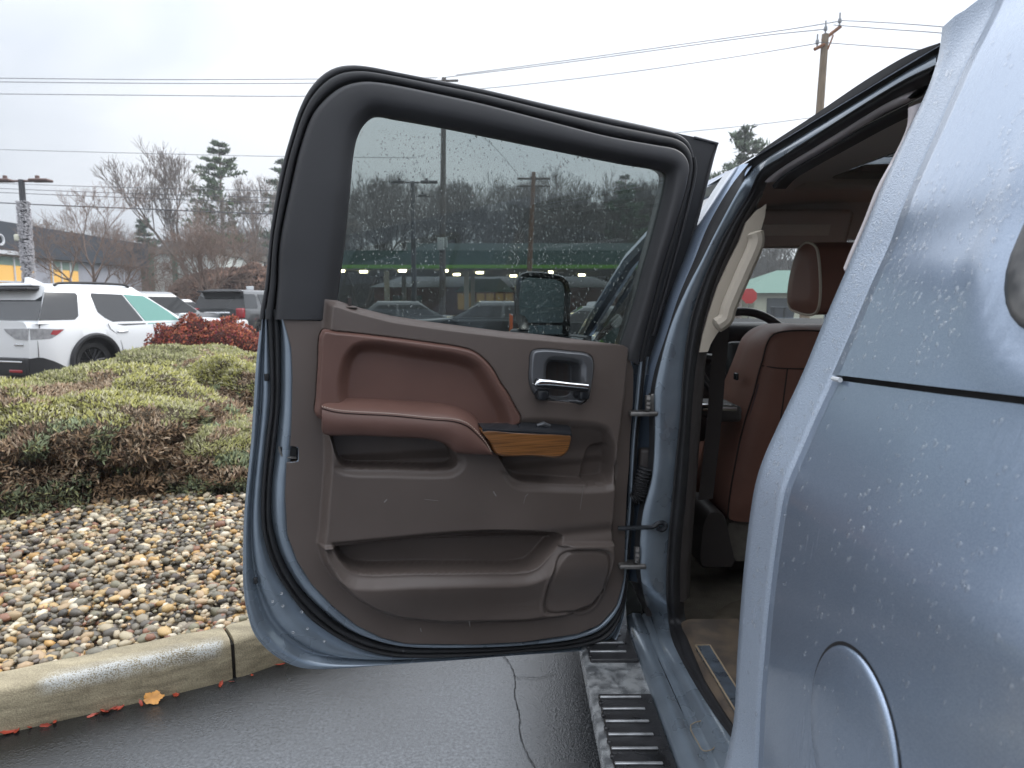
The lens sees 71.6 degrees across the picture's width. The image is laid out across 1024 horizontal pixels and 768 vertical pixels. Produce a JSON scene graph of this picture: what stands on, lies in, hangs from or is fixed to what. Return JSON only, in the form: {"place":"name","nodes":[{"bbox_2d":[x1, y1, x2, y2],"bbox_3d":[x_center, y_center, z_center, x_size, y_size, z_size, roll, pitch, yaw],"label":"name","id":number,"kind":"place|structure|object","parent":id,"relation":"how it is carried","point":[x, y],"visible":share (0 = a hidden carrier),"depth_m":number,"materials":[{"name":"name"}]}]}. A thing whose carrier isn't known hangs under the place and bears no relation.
{"place":"outdoors","nodes":[
{"label":"outdoors","id":0,"kind":"place"},
{"bbox_2d":[0,221,148,290],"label":"dealership building","id":1,"kind":"structure","parent":0,"point":[10,270],"depth_m":48.51,"materials":[{"name":"stone"}]},
{"bbox_2d":[0,256,33,282],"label":"window","id":2,"kind":"structure","parent":1,"relation":"in","point":[10,271],"depth_m":43.74,"materials":[{"name":"yellow glass"}]},
{"bbox_2d":[50,261,78,282],"bbox_3d":[-30.930,-6.485,49.314,0.140,3.900,3.025,0,6,0],"label":"window","id":3,"kind":"structure","parent":1,"relation":"in","point":[66,267],"depth_m":49.12,"materials":[{"name":"yellow glass"}]},
{"bbox_2d":[0,489,248,671],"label":"gravel bed","id":4,"kind":"object","parent":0,"point":[75,581],"visible":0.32,"depth_m":3.29,"materials":[{"name":"beige gravel"}]},
{"bbox_2d":[0,360,252,519],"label":"juniper shrub","id":5,"kind":"object","parent":4,"relation":"on","point":[70,435],"visible":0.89,"depth_m":4.51,"materials":[{"name":"green plant"}]},
{"bbox_2d":[80,342,250,373],"bbox_3d":[-3.855,-0.058,8.367,2.696,0.867,1.914,0,6,0],"label":"juniper shrub","id":6,"kind":"object","parent":4,"relation":"on","point":[169,354],"visible":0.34,"depth_m":8.02,"materials":[{"name":"green plant"}]},
{"bbox_2d":[143,312,258,352],"bbox_3d":[-4.265,-0.415,9.919,1.896,1.202,1.426,0,6,0],"label":"barberry bush","id":7,"kind":"object","parent":4,"relation":"on","point":[196,330],"visible":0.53,"depth_m":9.61,"materials":[{"name":"red plant"}]},
{"bbox_2d":[151,407,252,500],"bbox_3d":[-2.135,0.455,5.425,1.800,0.514,1.855,0,6,0],"label":"juniper shrub","id":8,"kind":"object","parent":4,"relation":"on","point":[217,461],"visible":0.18,"depth_m":4.66,"materials":[{"name":"green plant"}]},
{"bbox_2d":[163,346,256,408],"bbox_3d":[-2.505,0.073,6.810,1.944,0.910,1.687,0,6,0],"label":"juniper shrub","id":9,"kind":"object","parent":4,"relation":"on","point":[229,375],"visible":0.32,"depth_m":6.25,"materials":[{"name":"green plant"}]},
{"bbox_2d":[0,192,270,202],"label":"overhead wire","id":10,"kind":"object","parent":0,"point":[146,198],"visible":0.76,"depth_m":41.30,"materials":[{"name":"grey"}]},
{"bbox_2d":[0,202,272,214],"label":"overhead wire","id":11,"kind":"object","parent":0,"point":[149,209],"visible":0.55,"depth_m":40.96,"materials":[{"name":"grey metal"}]},
{"bbox_2d":[0,188,272,197],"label":"overhead wire","id":12,"kind":"object","parent":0,"point":[148,193],"visible":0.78,"depth_m":40.87,"materials":[{"name":"grey metal"}]},
{"bbox_2d":[0,183,275,190],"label":"overhead wire","id":13,"kind":"object","parent":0,"point":[136,187],"visible":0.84,"depth_m":40.85,"materials":[{"name":"grey"}]},
{"bbox_2d":[0,149,405,157],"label":"overhead wire","id":14,"kind":"object","parent":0,"point":[198,154],"visible":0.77,"depth_m":39.22,"materials":[{"name":"grey metal"}]},
{"bbox_2d":[0,580,642,767],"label":"asphalt ground","id":15,"kind":"structure","parent":0,"point":[453,714],"depth_m":2.34,"materials":[{"name":"grey asphalt"}]},
{"bbox_2d":[0,175,52,281],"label":"lamp post","id":16,"kind":"object","parent":15,"relation":"on","point":[24,235],"visible":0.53,"depth_m":25.42,"materials":[{"name":"grey metal"}]},
{"bbox_2d":[31,217,65,230],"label":"woodland tree","id":17,"kind":"object","parent":15,"relation":"on","point":[56,223],"visible":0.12,"depth_m":76.96,"materials":[{"name":"grey plant"}]},
{"bbox_2d":[0,176,193,288],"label":"bare tree","id":18,"kind":"object","parent":15,"relation":"on","point":[122,247],"visible":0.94,"depth_m":32.52,"materials":[{"name":"brown plant"}]},
{"bbox_2d":[90,220,136,240],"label":"woodland tree","id":19,"kind":"object","parent":15,"relation":"on","point":[123,234],"visible":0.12,"depth_m":85.84,"materials":[{"name":"grey plant"}]},
{"bbox_2d":[0,277,248,376],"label":"parked car","id":20,"kind":"object","parent":15,"relation":"on","point":[50,326],"visible":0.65,"depth_m":11.86,"materials":[{"name":"white paint"}]},
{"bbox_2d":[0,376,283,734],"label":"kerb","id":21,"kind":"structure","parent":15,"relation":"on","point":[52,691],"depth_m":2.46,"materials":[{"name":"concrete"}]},
{"bbox_2d":[90,137,204,274],"bbox_3d":[-30.151,-12.575,57.867,6.547,14.736,10.397,1,7,8],"label":"bare tree","id":22,"kind":"object","parent":15,"relation":"on","point":[166,178],"visible":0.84,"depth_m":57.92,"materials":[{"name":"brown plant"}]},
{"bbox_2d":[135,218,160,290],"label":"pine tree","id":23,"kind":"object","parent":15,"relation":"on","point":[141,227],"visible":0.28,"depth_m":72.36,"materials":[{"name":"green plant"}]},
{"bbox_2d":[143,690,164,704],"bbox_3d":[-1.242,1.087,2.463,0.068,0.014,0.050,6,46,-29],"label":"fallen leaf","id":24,"kind":"object","parent":15,"relation":"on","point":[154,697],"visible":1,"depth_m":2.46,"materials":[{"name":"orange plant"}]},
{"bbox_2d":[120,260,202,299],"bbox_3d":[-19.615,-5.107,39.428,3.809,4.005,3.821,5,8,38],"label":"bare tree","id":25,"kind":"object","parent":15,"relation":"on","point":[168,287],"visible":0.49,"depth_m":39.48,"materials":[{"name":"brown plant"}]},
{"bbox_2d":[139,291,220,317],"bbox_3d":[-11.510,-2.030,22.291,1.980,1.745,5.200,3,7,24],"label":"parked car","id":26,"kind":"object","parent":15,"relation":"on","point":[173,303],"visible":0.05,"depth_m":22.23,"materials":[{"name":"silver metal"}]},
{"bbox_2d":[148,247,266,291],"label":"annex building","id":27,"kind":"structure","parent":15,"relation":"on","point":[240,260],"depth_m":61.27,"materials":[{"name":"grey"}]},
{"bbox_2d":[171,139,247,245],"bbox_3d":[-26.995,-13.967,64.020,7.545,16.044,7.470,0,6,0],"label":"pine tree","id":28,"kind":"object","parent":15,"relation":"on","point":[229,165],"visible":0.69,"depth_m":63.70,"materials":[{"name":"green plant"}]},
{"bbox_2d":[158,189,270,292],"bbox_3d":[-14.733,-6.099,35.410,5.085,6.888,5.804,-6,9,-44],"label":"bare tree","id":29,"kind":"object","parent":15,"relation":"on","point":[203,251],"visible":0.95,"depth_m":34.73,"materials":[{"name":"brown plant"}]},
{"bbox_2d":[168,262,266,302],"bbox_3d":[-16.793,-5.727,45.617,11.430,4.351,5.198,0,6,0],"label":"russet hedge","id":30,"kind":"object","parent":15,"relation":"on","point":[258,281],"visible":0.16,"depth_m":44.03,"materials":[{"name":"brown plant"}]},
{"bbox_2d":[193,289,263,335],"bbox_3d":[-9.553,-2.559,26.456,2.040,1.855,5.350,1,7,8],"label":"parked car","id":31,"kind":"object","parent":15,"relation":"on","point":[244,304],"visible":0.37,"depth_m":24.09,"materials":[{"name":"grey paint"}]},
{"bbox_2d":[180,173,277,262],"bbox_3d":[-22.462,-11.162,58.748,11.085,11.746,4.464,3,7,24],"label":"bare tree","id":32,"kind":"object","parent":15,"relation":"on","point":[244,199],"visible":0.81,"depth_m":57.65,"materials":[{"name":"brown plant"}]},
{"bbox_2d":[211,236,269,262],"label":"woodland tree","id":33,"kind":"object","parent":15,"relation":"on","point":[265,248],"visible":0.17,"depth_m":77.63,"materials":[{"name":"brown plant"}]},
{"bbox_2d":[254,157,283,257],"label":"pine tree","id":34,"kind":"object","parent":15,"relation":"on","point":[278,161],"visible":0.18,"depth_m":69.56,"materials":[{"name":"green plant"}]},
{"bbox_2d":[344,225,362,306],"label":"woodland tree","id":35,"kind":"object","parent":15,"relation":"on","point":[348,275],"visible":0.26,"depth_m":93.46,"materials":[{"name":"brown plant"}]},
{"bbox_2d":[346,172,403,280],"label":"woodland tree","id":36,"kind":"object","parent":15,"relation":"on","point":[359,213],"visible":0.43,"depth_m":91.80,"materials":[{"name":"plant"}]},
{"bbox_2d":[348,188,406,300],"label":"woodland tree","id":37,"kind":"object","parent":15,"relation":"on","point":[356,294],"visible":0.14,"depth_m":102.56,"materials":[{"name":"plant"}]},
{"bbox_2d":[349,210,406,249],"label":"woodland tree","id":38,"kind":"object","parent":15,"relation":"on","point":[372,245],"visible":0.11,"depth_m":103.11,"materials":[{"name":"plant"}]},
{"bbox_2d":[348,173,416,249],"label":"woodland tree","id":39,"kind":"object","parent":15,"relation":"on","point":[387,202],"visible":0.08,"depth_m":98.44,"materials":[{"name":"plant"}]},
{"bbox_2d":[349,169,446,308],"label":"woodland tree","id":40,"kind":"object","parent":15,"relation":"on","point":[390,231],"visible":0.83,"depth_m":83.83,"materials":[{"name":"grey plant"}]},
{"bbox_2d":[363,201,439,282],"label":"woodland tree","id":41,"kind":"object","parent":15,"relation":"on","point":[401,230],"visible":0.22,"depth_m":90.23,"materials":[{"name":"brown plant"}]},
{"bbox_2d":[367,301,454,318],"bbox_3d":[-4.003,-2.413,26.896,5.200,1.465,1.980,-1,7,-8],"label":"parked car","id":42,"kind":"object","parent":15,"relation":"on","point":[416,309],"visible":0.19,"depth_m":26.03,"materials":[{"name":"grey paint"}]},
{"bbox_2d":[384,170,438,249],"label":"woodland tree","id":43,"kind":"object","parent":15,"relation":"on","point":[422,175],"visible":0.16,"depth_m":101.35,"materials":[{"name":"brown plant"}]},
{"bbox_2d":[389,178,437,300],"bbox_3d":[-4.596,-6.037,33.533,2.258,7.176,0.420,0,6,0],"label":"lamp post","id":44,"kind":"object","parent":15,"relation":"on","point":[413,257],"visible":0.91,"depth_m":33.29,"materials":[{"name":"grey metal"}]},
{"bbox_2d":[400,205,455,242],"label":"woodland tree","id":45,"kind":"object","parent":15,"relation":"on","point":[419,234],"visible":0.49,"depth_m":84.43,"materials":[{"name":"plant"}]},
{"bbox_2d":[408,183,476,242],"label":"woodland tree","id":46,"kind":"object","parent":15,"relation":"on","point":[425,189],"visible":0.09,"depth_m":96.60,"materials":[{"name":"brown plant"}]},
{"bbox_2d":[437,77,457,314],"bbox_3d":[-3.289,-8.781,35.107,1.356,12.280,0.589,0,6,0],"label":"utility pole","id":47,"kind":"object","parent":15,"relation":"on","point":[442,269],"visible":0.86,"depth_m":35.17,"materials":[{"name":"brown wood"}]},
{"bbox_2d":[22,94,304,96],"bbox_3d":[-18.811,-15.688,38.151,31.231,2.315,0.804,2,7,15],"label":"overhead wire","id":48,"kind":"object","parent":47,"relation":"attached to","point":[162,95],"visible":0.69,"depth_m":38.31,"materials":[{"name":"grey metal"}]},
{"bbox_2d":[24,82,313,83],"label":"overhead wire","id":49,"kind":"object","parent":47,"relation":"attached to","point":[177,83],"visible":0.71,"depth_m":37.96,"materials":[{"name":"grey metal"}]},
{"bbox_2d":[0,77,437,79],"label":"overhead wire","id":50,"kind":"object","parent":47,"relation":"attached to","point":[172,79],"visible":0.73,"depth_m":38.12,"materials":[{"name":"grey metal"}]},
{"bbox_2d":[445,29,823,77],"bbox_3d":[4.237,-13.708,30.318,17.482,1.431,1.677,5,8,35],"label":"overhead wire","id":51,"kind":"object","parent":47,"relation":"attached to","point":[645,51],"visible":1,"depth_m":30.06,"materials":[{"name":"grey metal"}]},
{"bbox_2d":[415,187,479,242],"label":"woodland tree","id":52,"kind":"object","parent":15,"relation":"on","point":[452,205],"visible":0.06,"depth_m":95.39,"materials":[{"name":"brown plant"}]},
{"bbox_2d":[415,175,505,242],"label":"woodland tree","id":53,"kind":"object","parent":15,"relation":"on","point":[455,233],"visible":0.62,"depth_m":87.34,"materials":[{"name":"brown plant"}]},
{"bbox_2d":[414,301,515,331],"bbox_3d":[-0.663,-2.070,23.922,5.200,1.455,1.980,-1,7,-5],"label":"parked car","id":54,"kind":"object","parent":15,"relation":"on","point":[489,315],"visible":0.16,"depth_m":22.98,"materials":[{"name":"grey paint"}]},
{"bbox_2d":[427,185,505,242],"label":"woodland tree","id":55,"kind":"object","parent":15,"relation":"on","point":[482,228],"visible":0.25,"depth_m":95.20,"materials":[{"name":"brown plant"}]},
{"bbox_2d":[431,170,503,240],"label":"woodland tree","id":56,"kind":"object","parent":15,"relation":"on","point":[483,218],"visible":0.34,"depth_m":91.77,"materials":[{"name":"plant"}]},
{"bbox_2d":[436,191,507,242],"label":"woodland tree","id":57,"kind":"object","parent":15,"relation":"on","point":[472,234],"visible":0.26,"depth_m":94.36,"materials":[{"name":"brown plant"}]},
{"bbox_2d":[149,232,794,297],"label":"woodland depth","id":58,"kind":"object","parent":15,"relation":"on","point":[154,239],"visible":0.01,"depth_m":120.24,"materials":[{"name":"brown plant"}]},
{"bbox_2d":[95,214,849,308],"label":"woodland brush","id":59,"kind":"object","parent":15,"relation":"on","point":[367,281],"depth_m":98.67,"materials":[{"name":"plant"}]},
{"bbox_2d":[446,181,511,242],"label":"woodland tree","id":60,"kind":"object","parent":15,"relation":"on","point":[492,197],"visible":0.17,"depth_m":97.77,"materials":[{"name":"brown plant"}]},
{"bbox_2d":[341,243,637,309],"bbox_3d":[-0.919,-9.957,68.775,28.086,7.000,19.080,0,6,0],"label":"fuel canopy","id":61,"kind":"object","parent":15,"relation":"on","point":[475,261],"visible":0.74,"depth_m":59.24,"materials":[{"name":"teal"}]},
{"bbox_2d":[371,277,616,314],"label":"filling station shop","id":62,"kind":"structure","parent":15,"relation":"on","point":[485,290],"depth_m":77.40,"materials":[{"name":"grey brick"}]},
{"bbox_2d":[458,293,463,308],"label":"window","id":63,"kind":"structure","parent":62,"relation":"in","point":[460,297],"depth_m":77.41,"materials":[{"name":"yellow glass"}]},
{"bbox_2d":[486,293,493,300],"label":"window","id":64,"kind":"structure","parent":62,"relation":"in","point":[489,296],"depth_m":77.35,"materials":[{"name":"yellow glass"}]},
{"bbox_2d":[505,293,512,300],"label":"window","id":65,"kind":"structure","parent":62,"relation":"in","point":[509,296],"depth_m":77.33,"materials":[{"name":"yellow glass"}]},
{"bbox_2d":[476,209,524,242],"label":"woodland tree","id":66,"kind":"object","parent":15,"relation":"on","point":[498,239],"visible":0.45,"depth_m":93.61,"materials":[{"name":"plant"}]},
{"bbox_2d":[509,314,512,330],"bbox_3d":[-0.027,-1.450,20.971,0.100,1.250,0.060,0,6,0],"label":"marker post","id":67,"kind":"object","parent":15,"relation":"on","point":[511,321],"visible":0.26,"depth_m":20.90,"materials":[{"name":"orange plastic"}]},
{"bbox_2d":[495,196,538,242],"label":"woodland tree","id":68,"kind":"object","parent":15,"relation":"on","point":[506,210],"visible":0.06,"depth_m":99.29,"materials":[{"name":"plant"}]},
{"bbox_2d":[504,656,535,767],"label":"pavement crack","id":69,"kind":"object","parent":15,"relation":"on","point":[519,712],"visible":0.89,"depth_m":2.39,"materials":[{"name":"black asphalt"}]},
{"bbox_2d":[498,171,550,242],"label":"woodland tree","id":70,"kind":"object","parent":15,"relation":"on","point":[521,203],"visible":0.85,"depth_m":81.37,"materials":[{"name":"brown plant"}]},
{"bbox_2d":[488,164,576,241],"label":"woodland tree","id":71,"kind":"object","parent":15,"relation":"on","point":[539,192],"visible":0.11,"depth_m":104.84,"materials":[{"name":"plant"}]},
{"bbox_2d":[518,172,549,271],"bbox_3d":[1.315,-8.187,43.352,1.959,9.243,0.362,0,6,0],"label":"utility pole","id":72,"kind":"object","parent":15,"relation":"on","point":[533,178],"visible":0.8,"depth_m":42.98,"materials":[{"name":"brown wood"}]},
{"bbox_2d":[352,217,647,227],"bbox_3d":[-0.303,-10.500,46.569,20.060,0.064,0.999,-2,7,-17],"label":"overhead wire","id":73,"kind":"object","parent":72,"relation":"attached to","point":[503,224],"visible":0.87,"depth_m":46.90,"materials":[{"name":"grey"}]},
{"bbox_2d":[500,167,575,242],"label":"woodland tree","id":74,"kind":"object","parent":15,"relation":"on","point":[550,192],"visible":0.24,"depth_m":96.86,"materials":[{"name":"brown plant"}]},
{"bbox_2d":[511,210,575,242],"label":"woodland tree","id":75,"kind":"object","parent":15,"relation":"on","point":[536,231],"visible":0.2,"depth_m":93.56,"materials":[{"name":"grey plant"}]},
{"bbox_2d":[527,204,592,242],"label":"woodland tree","id":76,"kind":"object","parent":15,"relation":"on","point":[556,236],"visible":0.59,"depth_m":86.97,"materials":[{"name":"plant"}]},
{"bbox_2d":[513,306,613,333],"bbox_3d":[2.592,-1.764,21.940,5.200,1.295,1.980,0,6,2],"label":"parked car","id":77,"kind":"object","parent":15,"relation":"on","point":[577,320],"visible":0.05,"depth_m":21.07,"materials":[{"name":"grey paint"}]},
{"bbox_2d":[534,183,599,242],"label":"woodland tree","id":78,"kind":"object","parent":15,"relation":"on","point":[567,199],"visible":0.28,"depth_m":91.92,"materials":[{"name":"brown plant"}]},
{"bbox_2d":[549,201,603,242],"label":"woodland tree","id":79,"kind":"object","parent":15,"relation":"on","point":[570,224],"visible":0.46,"depth_m":86.79,"materials":[{"name":"green plant"}]},
{"bbox_2d":[561,177,613,238],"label":"woodland tree","id":80,"kind":"object","parent":15,"relation":"on","point":[575,189],"visible":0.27,"depth_m":105.81,"materials":[{"name":"plant"}]},
{"bbox_2d":[547,169,636,242],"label":"woodland tree","id":81,"kind":"object","parent":15,"relation":"on","point":[579,207],"visible":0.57,"depth_m":87.91,"materials":[{"name":"plant"}]},
{"bbox_2d":[578,202,610,242],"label":"woodland tree","id":82,"kind":"object","parent":15,"relation":"on","point":[589,237],"visible":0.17,"depth_m":94.79,"materials":[{"name":"plant"}]},
{"bbox_2d":[590,197,645,242],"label":"woodland tree","id":83,"kind":"object","parent":15,"relation":"on","point":[622,239],"visible":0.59,"depth_m":83.10,"materials":[{"name":"plant"}]},
{"bbox_2d":[585,174,656,280],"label":"woodland tree","id":84,"kind":"object","parent":15,"relation":"on","point":[627,211],"visible":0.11,"depth_m":93.97,"materials":[{"name":"grey plant"}]},
{"bbox_2d":[587,177,657,277],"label":"woodland tree","id":85,"kind":"object","parent":15,"relation":"on","point":[604,193],"visible":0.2,"depth_m":87.70,"materials":[{"name":"plant"}]},
{"bbox_2d":[599,174,649,294],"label":"pine tree","id":86,"kind":"object","parent":15,"relation":"on","point":[626,196],"visible":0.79,"depth_m":83.29,"materials":[{"name":"green plant"}]},
{"bbox_2d":[243,0,1023,767],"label":"pickup truck","id":87,"kind":"object","parent":15,"relation":"on","point":[805,536],"visible":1,"depth_m":1.68,"materials":[{"name":"paint"}]},
{"bbox_2d":[611,178,657,232],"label":"woodland tree","id":88,"kind":"object","parent":15,"relation":"on","point":[647,197],"visible":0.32,"depth_m":87.65,"materials":[{"name":"brown plant"}]},
{"bbox_2d":[709,123,769,317],"bbox_3d":[15.078,-9.976,44.983,8.142,12.432,6.670,0,6,0],"label":"pine tree","id":89,"kind":"object","parent":15,"relation":"on","point":[743,144],"visible":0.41,"depth_m":44.00,"materials":[{"name":"green plant"}]},
{"bbox_2d":[742,289,756,317],"bbox_3d":[11.282,-3.506,33.866,0.702,2.071,0.090,0,6,0],"label":"red sign","id":90,"kind":"object","parent":15,"relation":"on","point":[749,296],"visible":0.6,"depth_m":33.75,"materials":[{"name":"red metal"}]},
{"bbox_2d":[770,307,783,317],"bbox_3d":[20.065,-5.309,53.744,0.780,1.060,0.800,0,6,0],"label":"wheeled bin","id":91,"kind":"object","parent":15,"relation":"on","point":[776,312],"visible":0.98,"depth_m":53.42,"materials":[{"name":"grey plastic"}]},
{"bbox_2d":[763,248,793,273],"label":"woodland tree","id":92,"kind":"object","parent":15,"relation":"on","point":[769,262],"visible":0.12,"depth_m":94.48,"materials":[{"name":"plant"}]},
{"bbox_2d":[762,248,797,269],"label":"woodland tree","id":93,"kind":"object","parent":15,"relation":"on","point":[775,261],"visible":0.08,"depth_m":86.35,"materials":[{"name":"plant"}]},
{"bbox_2d":[741,270,823,317],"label":"house","id":94,"kind":"structure","parent":15,"relation":"on","point":[771,288],"depth_m":57.74,"materials":[{"name":"beige"}]},
{"bbox_2d":[766,298,787,317],"bbox_3d":[21.670,-6.074,57.643,2.000,1.800,0.060,0,6,0],"label":"door","id":95,"kind":"structure","parent":94,"relation":"in","point":[771,302],"depth_m":57.57,"materials":[{"name":"grey metal"}]},
{"bbox_2d":[783,307,793,317],"bbox_3d":[20.910,-5.309,53.744,0.780,1.060,0.800,0,6,0],"label":"wheeled bin","id":96,"kind":"object","parent":15,"relation":"on","point":[788,312],"visible":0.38,"depth_m":53.44,"materials":[{"name":"grey plastic"}]},
{"bbox_2d":[799,12,841,317],"bbox_3d":[10.976,-7.219,25.346,1.033,11.385,0.362,0,6,0],"label":"utility pole","id":97,"kind":"object","parent":15,"relation":"on","point":[820,100],"visible":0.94,"depth_m":24.80,"materials":[{"name":"brown wood"}]},
{"bbox_2d":[457,21,837,74],"bbox_3d":[4.886,-13.913,30.392,17.316,1.299,1.920,5,8,35],"label":"overhead wire","id":98,"kind":"object","parent":97,"relation":"attached to","point":[654,48],"visible":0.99,"depth_m":30.35,"materials":[{"name":"grey"}]},
{"bbox_2d":[480,43,814,88],"bbox_3d":[3.743,-13.097,30.124,17.543,1.213,1.076,4,8,34],"label":"overhead wire","id":99,"kind":"object","parent":97,"relation":"attached to","point":[655,68],"visible":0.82,"depth_m":28.98,"materials":[{"name":"grey metal"}]},
{"bbox_2d":[677,118,807,132],"bbox_3d":[7.807,-10.396,29.347,1.090,1.012,10.285,-5,8,-39],"label":"overhead wire","id":100,"kind":"object","parent":97,"relation":"attached to","point":[746,125],"visible":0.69,"depth_m":28.20,"materials":[{"name":"grey metal"}]},
{"bbox_2d":[819,42,919,49],"bbox_3d":[12.328,-10.239,21.655,1.157,2.700,7.352,-5,8,-35],"label":"overhead wire","id":101,"kind":"object","parent":97,"relation":"attached to","point":[870,46],"visible":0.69,"depth_m":23.21,"materials":[{"name":"grey"}]},
{"bbox_2d":[834,25,941,33],"bbox_3d":[12.710,-10.786,21.725,0.773,2.768,7.041,-4,8,-31],"label":"overhead wire","id":102,"kind":"object","parent":97,"relation":"attached to","point":[888,29],"visible":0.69,"depth_m":22.98,"materials":[{"name":"grey metal"}]},
{"bbox_2d":[842,20,942,26],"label":"overhead wire","id":103,"kind":"object","parent":97,"relation":"attached to","point":[894,23],"visible":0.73,"depth_m":22.77,"materials":[{"name":"grey"}]},
{"bbox_2d":[0,0,976,285],"label":"sky","id":104,"kind":"structure","parent":0,"point":[66,40],"materials":[{"name":"white"}]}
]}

